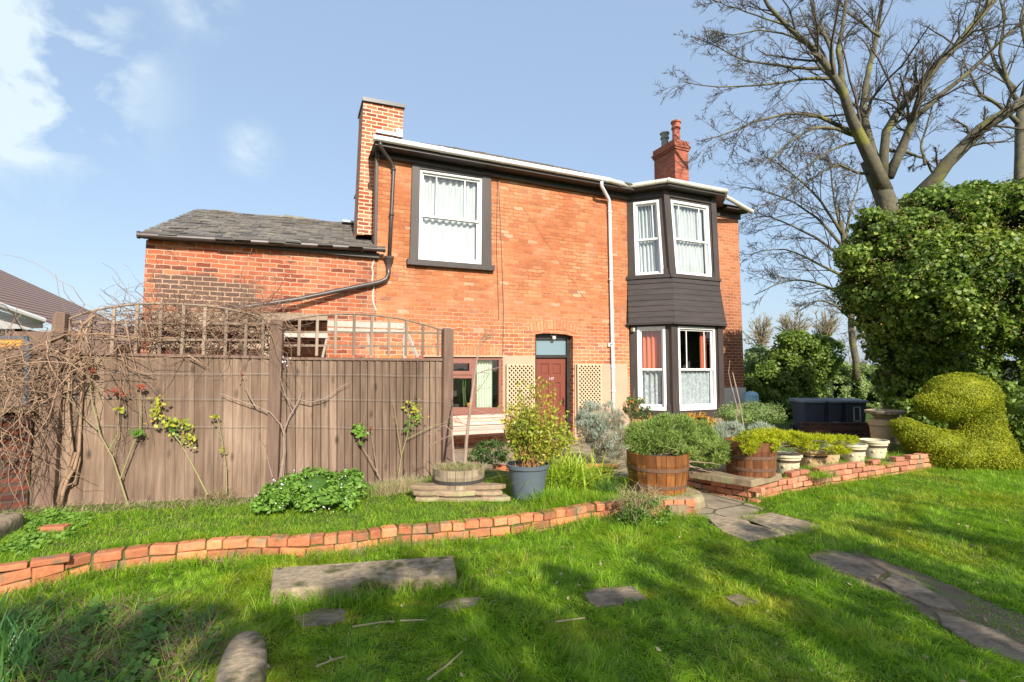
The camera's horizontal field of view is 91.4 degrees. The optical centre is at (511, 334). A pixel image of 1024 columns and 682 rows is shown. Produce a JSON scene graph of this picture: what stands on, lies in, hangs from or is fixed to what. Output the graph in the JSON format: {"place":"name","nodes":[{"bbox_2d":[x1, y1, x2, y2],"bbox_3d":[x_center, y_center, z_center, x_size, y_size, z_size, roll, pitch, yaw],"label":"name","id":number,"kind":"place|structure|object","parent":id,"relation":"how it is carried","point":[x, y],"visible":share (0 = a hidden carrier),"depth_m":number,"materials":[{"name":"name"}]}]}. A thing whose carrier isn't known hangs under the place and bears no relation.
{"place":"outdoors","nodes":[
{"label":"outdoors","id":0,"kind":"place"},
{"bbox_2d":[0,469,692,586],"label":"terrace","id":1,"kind":"structure","parent":0,"point":[103,506],"depth_m":4.99,"materials":[{"name":"plant"}]},
{"bbox_2d":[0,507,97,554],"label":"ground cover","id":2,"kind":"object","parent":1,"relation":"on","point":[23,544],"visible":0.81,"depth_m":4.41,"materials":[{"name":"green plant"}]},
{"bbox_2d":[70,367,147,504],"bbox_3d":[-4.357,1.111,5.384,0.759,1.530,0.127,1,-4,-14],"label":"rose bush","id":3,"kind":"object","parent":1,"relation":"on","point":[140,432],"visible":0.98,"depth_m":5.40,"materials":[{"name":"red plant"}]},
{"bbox_2d":[0,249,318,516],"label":"climbing vine","id":4,"kind":"object","parent":1,"relation":"on","point":[234,330],"visible":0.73,"depth_m":5.45,"materials":[{"name":"brown plant"}]},
{"bbox_2d":[0,329,32,403],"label":"orange board","id":5,"kind":"object","parent":4,"relation":"attached to","point":[26,338],"visible":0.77,"depth_m":6.59,"materials":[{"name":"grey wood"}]},
{"bbox_2d":[143,395,207,494],"bbox_3d":[-3.696,1.218,5.499,0.677,1.113,0.134,1,-4,-8],"label":"rose bush","id":6,"kind":"object","parent":1,"relation":"on","point":[170,422],"visible":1,"depth_m":5.51,"materials":[{"name":"yellow plant"}]},
{"bbox_2d":[0,475,431,513],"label":"dry litter","id":7,"kind":"object","parent":1,"relation":"on","point":[129,503],"visible":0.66,"depth_m":5.30,"materials":[{"name":"brown plant"}]},
{"bbox_2d":[249,466,369,513],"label":"flowering clump","id":8,"kind":"object","parent":1,"relation":"on","point":[307,489],"visible":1,"depth_m":5.10,"materials":[{"name":"green plant"}]},
{"bbox_2d":[0,473,704,572],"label":"grass","id":9,"kind":"structure","parent":1,"relation":"on","point":[233,526],"depth_m":4.81,"materials":[{"name":"green plant"}]},
{"bbox_2d":[514,482,590,506],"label":"grass clump","id":10,"kind":"object","parent":9,"relation":"on","point":[554,494],"visible":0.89,"depth_m":5.42,"materials":[{"name":"green plant"}]},
{"bbox_2d":[587,475,628,494],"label":"grass clump","id":11,"kind":"object","parent":9,"relation":"on","point":[602,486],"visible":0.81,"depth_m":5.88,"materials":[{"name":"green plant"}]},
{"bbox_2d":[350,422,380,479],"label":"rose bush","id":12,"kind":"object","parent":1,"relation":"on","point":[360,430],"visible":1,"depth_m":6.27,"materials":[{"name":"green plant"}]},
{"bbox_2d":[366,469,428,496],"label":"dry grass tuft","id":13,"kind":"object","parent":1,"relation":"on","point":[404,484],"visible":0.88,"depth_m":5.87,"materials":[{"name":"beige plant"}]},
{"bbox_2d":[415,496,439,501],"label":"flat stone","id":14,"kind":"object","parent":1,"relation":"on","point":[428,499],"visible":0.81,"depth_m":5.46,"materials":[{"name":"stone"}]},
{"bbox_2d":[412,490,435,495],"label":"flat stone","id":15,"kind":"object","parent":14,"relation":"on","point":[424,492],"visible":0.69,"depth_m":5.50,"materials":[{"name":"stone"}]},
{"bbox_2d":[409,483,445,489],"bbox_3d":[-0.881,1.714,5.652,0.539,0.050,0.183,0,-4,0],"label":"flat stone","id":16,"kind":"object","parent":15,"relation":"on","point":[425,486],"visible":0.66,"depth_m":5.58,"materials":[{"name":"stone"}]},
{"bbox_2d":[432,462,484,489],"bbox_3d":[-0.626,1.692,5.846,0.611,0.300,0.611,0,-4,0],"label":"barrel tub","id":17,"kind":"object","parent":1,"relation":"on","point":[456,480],"visible":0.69,"depth_m":5.59,"materials":[{"name":"wood"}]},
{"bbox_2d":[428,460,496,472],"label":"tub grass","id":18,"kind":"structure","parent":17,"relation":"in","point":[452,464],"depth_m":5.82,"materials":[{"name":"plant"}]},
{"bbox_2d":[425,327,505,462],"bbox_3d":[-0.508,0.689,5.865,1.043,1.592,0.230,0,-4,0],"label":"sapling","id":19,"kind":"object","parent":17,"relation":"in","point":[467,426],"visible":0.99,"depth_m":5.84,"materials":[{"name":"brown plant"}]},
{"bbox_2d":[439,495,482,502],"bbox_3d":[-0.532,1.815,5.527,0.545,0.050,0.164,0,-4,0],"label":"flat stone","id":20,"kind":"object","parent":1,"relation":"on","point":[468,498],"visible":0.6,"depth_m":5.46,"materials":[{"name":"stone"}]},
{"bbox_2d":[434,490,475,496],"bbox_3d":[-0.633,1.756,5.567,0.479,0.055,0.180,0,-4,0],"label":"flat stone","id":21,"kind":"object","parent":20,"relation":"on","point":[452,493],"visible":0.77,"depth_m":5.50,"materials":[{"name":"stone"}]},
{"bbox_2d":[465,483,505,489],"bbox_3d":[-0.370,1.714,5.655,0.601,0.050,0.185,0,-4,0],"label":"flat stone","id":22,"kind":"object","parent":21,"relation":"on","point":[487,486],"visible":0.66,"depth_m":5.59,"materials":[{"name":"stone"}]},
{"bbox_2d":[467,438,510,466],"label":"bush","id":23,"kind":"object","parent":1,"relation":"on","point":[491,443],"visible":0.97,"depth_m":7.36,"materials":[{"name":"green plant"}]},
{"bbox_2d":[506,460,548,500],"bbox_3d":[0.180,1.652,5.678,0.492,0.378,0.492,0,-4,0],"label":"plastic pot","id":24,"kind":"object","parent":1,"relation":"on","point":[520,477],"visible":0.76,"depth_m":5.50,"materials":[{"name":"grey plastic"}]},
{"bbox_2d":[497,376,583,468],"bbox_3d":[0.340,1.002,5.746,1.010,1.063,0.718,0,-4,0],"label":"potted shrub","id":25,"kind":"object","parent":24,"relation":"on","point":[531,440],"visible":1,"depth_m":5.63,"materials":[{"name":"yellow plant"}]},
{"bbox_2d":[491,445,648,492],"bbox_3d":[0.630,1.586,6.164,2.204,0.577,2.026,0,-4,0],"label":"lily clump","id":26,"kind":"object","parent":1,"relation":"on","point":[574,474],"visible":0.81,"depth_m":6.10,"materials":[{"name":"green plant"}]},
{"bbox_2d":[0,0,1023,364],"label":"sky","id":27,"kind":"structure","parent":0,"point":[119,119],"materials":[{"name":"blue"}]},
{"bbox_2d":[0,408,1023,681],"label":"ground","id":28,"kind":"structure","parent":0,"point":[786,422],"depth_m":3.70,"materials":[{"name":"green plant"}]},
{"bbox_2d":[0,512,23,538],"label":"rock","id":29,"kind":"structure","parent":28,"relation":"on","point":[10,522],"depth_m":4.38,"materials":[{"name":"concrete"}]},
{"bbox_2d":[0,405,33,512],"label":"garden wall","id":30,"kind":"structure","parent":28,"relation":"on","point":[7,500],"depth_m":5.18,"materials":[{"name":"brick"}]},
{"bbox_2d":[0,580,105,681],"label":"daffodil clump","id":31,"kind":"object","parent":28,"relation":"on","point":[28,653],"visible":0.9,"depth_m":2.66,"materials":[{"name":"green plant"}]},
{"bbox_2d":[0,331,116,406],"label":"back fence","id":32,"kind":"object","parent":28,"relation":"on","point":[38,335],"visible":0.22,"depth_m":7.18,"materials":[{"name":"brown wood"}]},
{"bbox_2d":[0,270,140,352],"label":"bungalow","id":33,"kind":"object","parent":28,"relation":"on","point":[40,306],"visible":0.41,"depth_m":12.36,"materials":[{"name":"brown tile"}]},
{"bbox_2d":[0,593,223,681],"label":"ground cover","id":34,"kind":"object","parent":28,"relation":"on","point":[63,675],"visible":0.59,"depth_m":2.86,"materials":[{"name":"green plant"}]},
{"bbox_2d":[0,578,287,681],"bbox_3d":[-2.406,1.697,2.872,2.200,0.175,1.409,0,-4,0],"label":"grass","id":35,"kind":"structure","parent":28,"relation":"on","point":[115,640],"depth_m":2.84,"materials":[{"name":"green plant"}]},
{"bbox_2d":[215,631,266,681],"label":"stone slab","id":36,"kind":"structure","parent":28,"relation":"on","point":[248,663],"depth_m":2.57,"materials":[{"name":"stone"}]},
{"bbox_2d":[29,303,453,507],"bbox_3d":[-2.921,0.841,6.002,4.695,2.361,0.586,2,-4,-23],"label":"wooden fence","id":37,"kind":"object","parent":28,"relation":"on","point":[319,434],"visible":0.78,"depth_m":5.74,"materials":[{"name":"brown wood"}]},
{"bbox_2d":[220,368,285,476],"bbox_3d":[-2.947,0.999,5.698,0.719,1.256,0.086,1,-4,-11],"label":"rose bush","id":38,"kind":"object","parent":37,"relation":"attached to","point":[283,454],"visible":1,"depth_m":5.72,"materials":[{"name":"brown plant"}]},
{"bbox_2d":[278,356,349,479],"bbox_3d":[-2.364,0.967,5.985,0.836,1.424,0.102,3,-5,-35],"label":"rose bush","id":39,"kind":"object","parent":37,"relation":"attached to","point":[287,398],"visible":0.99,"depth_m":5.82,"materials":[{"name":"brown plant"}]},
{"bbox_2d":[393,399,451,474],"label":"rose bush","id":40,"kind":"object","parent":37,"relation":"attached to","point":[414,412],"visible":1,"depth_m":6.67,"materials":[{"name":"yellow plant"}]},
{"bbox_2d":[149,311,418,357],"bbox_3d":[-3.881,0.869,8.616,4.299,2.671,1.325,2,-4,-24],"label":"lean to","id":41,"kind":"object","parent":28,"relation":"on","point":[330,323],"visible":0.3,"depth_m":8.43,"materials":[{"name":"wood"}]},
{"bbox_2d":[294,608,345,627],"bbox_3d":[-1.233,1.835,3.215,0.346,0.048,0.231,0,-4,0],"label":"stepping stone","id":42,"kind":"object","parent":28,"relation":"on","point":[323,619],"visible":0.6,"depth_m":3.20,"materials":[{"name":"grey stone"}]},
{"bbox_2d":[1,513,687,599],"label":"dry grass","id":43,"kind":"structure","parent":28,"relation":"on","point":[308,556],"depth_m":4.20,"materials":[{"name":"plant"}]},
{"bbox_2d":[0,499,699,595],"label":"edging wall","id":44,"kind":"structure","parent":28,"relation":"on","point":[55,566],"depth_m":4.25,"materials":[{"name":"brick"}]},
{"bbox_2d":[270,556,456,605],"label":"concrete lintel","id":45,"kind":"structure","parent":28,"relation":"on","point":[297,579],"depth_m":3.62,"materials":[{"name":"grey concrete"}]},
{"bbox_2d":[234,553,497,615],"bbox_3d":[-0.942,1.765,3.521,1.899,0.170,0.797,2,-4,-21],"label":"grass fringe","id":46,"kind":"object","parent":28,"relation":"on","point":[290,603],"depth_m":3.43,"materials":[{"name":"green plant"}]},
{"bbox_2d":[136,96,753,445],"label":"brick house","id":47,"kind":"structure","parent":28,"relation":"on","point":[555,274],"depth_m":11.28,"materials":[{"name":"orange brick"}]},
{"bbox_2d":[419,169,481,263],"bbox_3d":[-1.346,-2.499,10.810,1.401,1.960,0.235,2,-4,-24],"label":"window","id":48,"kind":"structure","parent":47,"relation":"in","point":[450,230],"depth_m":10.88,"materials":[{"name":"white paint"}]},
{"bbox_2d":[424,357,500,409],"bbox_3d":[-1.052,1.056,10.699,1.725,1.173,0.190,2,-4,-24],"label":"window","id":49,"kind":"structure","parent":47,"relation":"in","point":[484,395],"depth_m":10.91,"materials":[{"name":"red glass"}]},
{"bbox_2d":[506,364,534,435],"bbox_3d":[0.187,1.439,11.032,0.684,1.587,0.061,2,-4,-24],"label":"lattice panel","id":50,"kind":"object","parent":47,"relation":"attached to","point":[515,373],"visible":0.59,"depth_m":11.04,"materials":[{"name":"beige wood"}]},
{"bbox_2d":[536,358,564,432],"bbox_3d":[0.907,1.574,11.629,0.801,2.060,0.109,2,-4,-24],"label":"door","id":51,"kind":"structure","parent":47,"relation":"in","point":[553,369],"depth_m":11.70,"materials":[{"name":"red paint"}]},
{"bbox_2d":[576,364,601,432],"bbox_3d":[1.817,1.485,11.746,0.664,1.595,0.061,2,-4,-24],"label":"lattice panel","id":52,"kind":"object","parent":47,"relation":"attached to","point":[589,382],"visible":0.63,"depth_m":11.76,"materials":[{"name":"beige wood"}]},
{"bbox_2d":[633,200,663,274],"bbox_3d":[3.414,-2.372,12.486,0.705,1.919,0.220,-2,-4,21],"label":"window","id":53,"kind":"structure","parent":47,"relation":"in","point":[647,229],"depth_m":12.53,"materials":[{"name":"white paint"}]},
{"bbox_2d":[637,326,666,410],"bbox_3d":[3.441,0.822,12.285,0.674,2.036,0.264,-2,-4,21],"label":"window","id":54,"kind":"structure","parent":47,"relation":"in","point":[651,347],"depth_m":12.31,"materials":[{"name":"white paint"}]},
{"bbox_2d":[671,200,711,276],"bbox_3d":[4.456,-2.363,12.607,1.226,1.919,0.292,2,-4,-24],"label":"window","id":55,"kind":"structure","parent":47,"relation":"in","point":[686,222],"depth_m":12.70,"materials":[{"name":"white paint"}]},
{"bbox_2d":[678,326,716,410],"bbox_3d":[4.517,0.831,12.411,1.199,2.036,0.282,2,-4,-24],"label":"window","id":56,"kind":"structure","parent":47,"relation":"in","point":[696,392],"depth_m":12.46,"materials":[{"name":"white paint"}]},
{"bbox_2d":[435,597,479,611],"bbox_3d":[-0.356,1.848,3.397,0.322,0.048,0.171,2,-5,-28],"label":"stepping stone","id":57,"kind":"object","parent":28,"relation":"on","point":[464,601],"visible":0.52,"depth_m":3.39,"materials":[{"name":"grey stone"}]},
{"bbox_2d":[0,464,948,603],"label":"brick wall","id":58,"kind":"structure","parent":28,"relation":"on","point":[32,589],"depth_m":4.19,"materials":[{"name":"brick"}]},
{"bbox_2d":[45,504,1017,681],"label":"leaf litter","id":59,"kind":"object","parent":28,"relation":"on","point":[657,648],"visible":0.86,"depth_m":3.34,"materials":[{"name":"brown plant"}]},
{"bbox_2d":[308,583,817,634],"bbox_3d":[0.337,1.825,3.408,3.555,0.034,0.560,0,-4,-5],"label":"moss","id":60,"kind":"object","parent":28,"relation":"on","point":[776,604],"visible":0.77,"depth_m":3.37,"materials":[{"name":"green plant"}]},
{"bbox_2d":[584,586,646,608],"bbox_3d":[0.719,1.856,3.520,0.412,0.048,0.275,1,-4,-14],"label":"stepping stone","id":61,"kind":"object","parent":28,"relation":"on","point":[601,597],"visible":0.67,"depth_m":3.50,"materials":[{"name":"grey stone"}]},
{"bbox_2d":[592,483,699,529],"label":"trailing bush","id":62,"kind":"object","parent":28,"relation":"on","point":[646,504],"visible":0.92,"depth_m":5.10,"materials":[{"name":"green plant"}]},
{"bbox_2d":[724,594,757,607],"bbox_3d":[1.593,1.851,3.449,0.185,0.048,0.170,1,-4,-20],"label":"stepping stone","id":63,"kind":"object","parent":28,"relation":"on","point":[737,603],"visible":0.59,"depth_m":3.44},
{"bbox_2d":[709,517,784,542],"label":"paving slab","id":64,"kind":"structure","parent":28,"relation":"on","point":[744,528],"depth_m":4.95,"materials":[{"name":"stone"}]},
{"bbox_2d":[714,400,787,428],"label":"shrub","id":65,"kind":"object","parent":28,"relation":"on","point":[754,412],"visible":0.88,"depth_m":11.16,"materials":[{"name":"green plant"}]},
{"bbox_2d":[743,344,770,377],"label":"green bush","id":66,"kind":"object","parent":28,"relation":"on","point":[752,359],"visible":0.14,"depth_m":19.06,"materials":[{"name":"green plant"}]},
{"bbox_2d":[742,312,775,354],"bbox_3d":[18.850,1.198,38.196,2.403,6.144,2.044,-3,-5,35],"label":"distant tree","id":67,"kind":"object","parent":28,"relation":"on","point":[762,338],"visible":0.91,"depth_m":37.96,"materials":[{"name":"beige plant"}]},
{"bbox_2d":[741,513,821,535],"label":"paving slab","id":68,"kind":"structure","parent":28,"relation":"on","point":[774,521],"depth_m":5.18,"materials":[{"name":"stone"}]},
{"bbox_2d":[744,329,846,418],"bbox_3d":[9.273,1.347,16.860,3.680,3.160,2.352,1,-4,-9],"label":"ivy bush","id":69,"kind":"object","parent":28,"relation":"on","point":[786,370],"visible":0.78,"depth_m":16.23,"materials":[{"name":"green plant"}]},
{"bbox_2d":[776,307,814,332],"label":"distant tree","id":70,"kind":"object","parent":28,"relation":"on","point":[786,324],"visible":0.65,"depth_m":41.76,"materials":[{"name":"beige plant"}]},
{"bbox_2d":[715,123,875,379],"bbox_3d":[11.115,-3.238,19.095,6.880,9.896,4.470,0,-4,0],"label":"bare tree","id":71,"kind":"object","parent":28,"relation":"on","point":[851,331],"visible":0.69,"depth_m":19.25,"materials":[{"name":"brown plant"}]},
{"bbox_2d":[789,398,826,430],"bbox_3d":[7.566,2.065,12.793,0.602,0.865,0.707,0,-4,0],"label":"wheelie bin","id":72,"kind":"object","parent":28,"relation":"on","point":[807,409],"visible":0.69,"depth_m":12.52,"materials":[{"name":"plastic"}]},
{"bbox_2d":[687,442,929,501],"bbox_3d":[5.001,2.123,8.416,6.135,0.200,2.247,2,-4,-27],"label":"raised bed","id":73,"kind":"object","parent":28,"relation":"on","point":[893,447],"visible":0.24,"depth_m":7.65,"materials":[{"name":"soil"}]},
{"bbox_2d":[711,420,776,453],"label":"grey shrub","id":74,"kind":"object","parent":73,"relation":"on","point":[720,426],"visible":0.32,"depth_m":7.30,"materials":[{"name":"plant"}]},
{"bbox_2d":[776,451,802,473],"bbox_3d":[3.836,1.793,6.996,0.415,0.260,0.415,0,-4,0],"label":"stone pot","id":75,"kind":"object","parent":73,"relation":"on","point":[786,460],"visible":0.73,"depth_m":6.86,"materials":[{"name":"stone"}]},
{"bbox_2d":[794,448,828,467],"bbox_3d":[4.460,1.828,7.425,0.455,0.250,0.455,0,-4,0],"label":"stone pot","id":76,"kind":"object","parent":73,"relation":"on","point":[817,457],"visible":0.65,"depth_m":7.27,"materials":[{"name":"beige stone"}]},
{"bbox_2d":[838,442,867,461],"bbox_3d":[5.372,1.849,7.866,0.387,0.270,0.387,0,-4,0],"label":"stone pot","id":77,"kind":"object","parent":73,"relation":"on","point":[858,452],"visible":0.62,"depth_m":7.73,"materials":[{"name":"stone"}]},
{"bbox_2d":[799,452,913,478],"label":"grass clump","id":78,"kind":"object","parent":73,"relation":"on","point":[813,474],"visible":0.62,"depth_m":7.06,"materials":[{"name":"green plant"}]},
{"bbox_2d":[859,438,889,458],"bbox_3d":[5.960,1.869,8.226,0.421,0.280,0.421,0,-4,0],"label":"stone pot","id":79,"kind":"object","parent":73,"relation":"on","point":[876,448],"visible":0.88,"depth_m":8.09,"materials":[{"name":"stone"}]},
{"bbox_2d":[864,409,906,448],"bbox_3d":[6.880,1.785,9.198,0.640,0.790,0.635,0,-4,0],"label":"clay urn","id":80,"kind":"object","parent":73,"relation":"on","point":[879,427],"visible":0.8,"depth_m":9.06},
{"bbox_2d":[687,452,935,502],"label":"bed wall","id":81,"kind":"structure","parent":28,"relation":"on","point":[723,489],"depth_m":6.79,"materials":[{"name":"brick"}]},
{"bbox_2d":[689,465,781,486],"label":"coping slab","id":82,"kind":"structure","parent":81,"relation":"on","point":[721,474],"depth_m":6.26,"materials":[{"name":"stone"}]},
{"bbox_2d":[723,437,777,477],"bbox_3d":[3.062,1.563,6.427,0.630,0.420,0.630,0,-4,0],"label":"barrel tub","id":83,"kind":"object","parent":82,"relation":"on","point":[761,462],"visible":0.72,"depth_m":6.17,"materials":[{"name":"wood"}]},
{"bbox_2d":[731,425,860,455],"bbox_3d":[3.898,1.451,6.767,2.654,0.528,0.582,2,-5,-30],"label":"golden juniper","id":84,"kind":"object","parent":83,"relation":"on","point":[777,437],"visible":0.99,"depth_m":6.58,"materials":[{"name":"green plant"}]},
{"bbox_2d":[804,307,844,337],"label":"distant tree","id":85,"kind":"object","parent":28,"relation":"on","point":[825,327],"visible":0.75,"depth_m":43.90,"materials":[{"name":"beige plant"}]},
{"bbox_2d":[815,398,842,421],"bbox_3d":[8.102,2.065,12.793,0.359,0.865,0.707,0,-4,0],"label":"wheelie bin","id":86,"kind":"object","parent":28,"relation":"on","point":[832,409],"visible":0.46,"depth_m":12.52,"materials":[{"name":"plastic"}]},
{"bbox_2d":[653,0,1023,215],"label":"bare tree","id":87,"kind":"object","parent":28,"relation":"on","point":[879,169],"visible":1,"depth_m":14.52,"materials":[{"name":"brown plant"}]},
{"bbox_2d":[808,549,886,580],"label":"paving slab","id":88,"kind":"structure","parent":28,"relation":"on","point":[852,565],"depth_m":4.06,"materials":[{"name":"stone"}]},
{"bbox_2d":[831,398,868,421],"bbox_3d":[8.626,2.065,12.793,0.580,0.865,0.707,0,-4,0],"label":"wheelie bin","id":89,"kind":"object","parent":28,"relation":"on","point":[852,409],"visible":0.56,"depth_m":12.52,"materials":[{"name":"plastic"}]},
{"bbox_2d":[819,361,881,408],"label":"hedge","id":90,"kind":"object","parent":28,"relation":"on","point":[843,384],"visible":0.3,"depth_m":19.28,"materials":[{"name":"green plant"}]},
{"bbox_2d":[806,548,1023,644],"bbox_3d":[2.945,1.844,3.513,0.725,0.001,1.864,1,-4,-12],"label":"worn earth","id":91,"kind":"structure","parent":28,"relation":"on","point":[954,596],"depth_m":3.45,"materials":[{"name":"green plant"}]},
{"bbox_2d":[880,573,956,612],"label":"paving slab","id":92,"kind":"structure","parent":91,"relation":"on","point":[914,590],"depth_m":3.55,"materials":[{"name":"stone"}]},
{"bbox_2d":[935,611,1023,663],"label":"paving slab","id":93,"kind":"structure","parent":91,"relation":"on","point":[973,632],"depth_m":2.96,"materials":[{"name":"stone"}]},
{"bbox_2d":[825,172,1023,443],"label":"ivy tree","id":94,"kind":"object","parent":28,"relation":"on","point":[930,285],"visible":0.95,"depth_m":9.53,"materials":[{"name":"green plant"}]},
{"bbox_2d":[888,372,1023,470],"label":"topiary","id":95,"kind":"object","parent":28,"relation":"on","point":[977,433],"visible":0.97,"depth_m":8.02,"materials":[{"name":"green plant"}]},
{"bbox_2d":[947,0,1023,183],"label":"bare tree","id":96,"kind":"object","parent":28,"relation":"on","point":[1017,119],"visible":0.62,"depth_m":17.62,"materials":[{"name":"brown plant"}]},
{"bbox_2d":[997,380,1023,453],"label":"laurel bush","id":97,"kind":"object","parent":28,"relation":"on","point":[1014,406],"visible":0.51,"depth_m":8.42,"materials":[{"name":"green plant"}]},
{"bbox_2d":[454,429,796,469],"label":"yard","id":98,"kind":"structure","parent":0,"point":[459,451],"depth_m":9.67,"materials":[{"name":"green plant"}]},
{"bbox_2d":[453,413,519,436],"bbox_3d":[-0.628,1.960,10.000,1.652,0.686,0.572,2,-4,-24],"label":"garden bench","id":99,"kind":"object","parent":98,"relation":"on","point":[484,429],"visible":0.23,"depth_m":10.13,"materials":[{"name":"white wood"}]},
{"bbox_2d":[574,399,628,462],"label":"grey shrub","id":100,"kind":"object","parent":98,"relation":"on","point":[602,435],"visible":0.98,"depth_m":8.07,"materials":[{"name":"grey plant"}]},
{"bbox_2d":[622,390,654,423],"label":"shrub","id":101,"kind":"object","parent":98,"relation":"on","point":[632,404],"visible":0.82,"depth_m":10.46,"materials":[{"name":"green plant"}]},
{"bbox_2d":[596,447,760,518],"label":"path","id":102,"kind":"structure","parent":0,"point":[724,506],"depth_m":5.91,"materials":[{"name":"beige stone"}]},
{"bbox_2d":[641,487,704,515],"bbox_3d":[1.861,1.931,5.854,0.734,0.205,0.741,3,-5,-32],"label":"tub base","id":103,"kind":"object","parent":102,"relation":"on","point":[699,501],"visible":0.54,"depth_m":5.57,"materials":[{"name":"stone"}]},
{"bbox_2d":[626,448,688,495],"bbox_3d":[1.735,1.615,5.962,0.720,0.440,0.720,0,-4,0],"label":"barrel tub","id":104,"kind":"object","parent":103,"relation":"on","point":[670,471],"visible":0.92,"depth_m":5.67,"materials":[{"name":"wood"}]},
{"bbox_2d":[620,411,731,471],"bbox_3d":[2.094,1.325,6.165,1.634,0.790,0.756,1,-4,-19],"label":"juniper","id":105,"kind":"object","parent":104,"relation":"in","point":[685,433],"visible":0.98,"depth_m":6.00,"materials":[{"name":"green plant"}]},
{"bbox_2d":[798,422,870,436],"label":"brick wall","id":106,"kind":"structure","parent":0,"point":[860,429],"depth_m":12.01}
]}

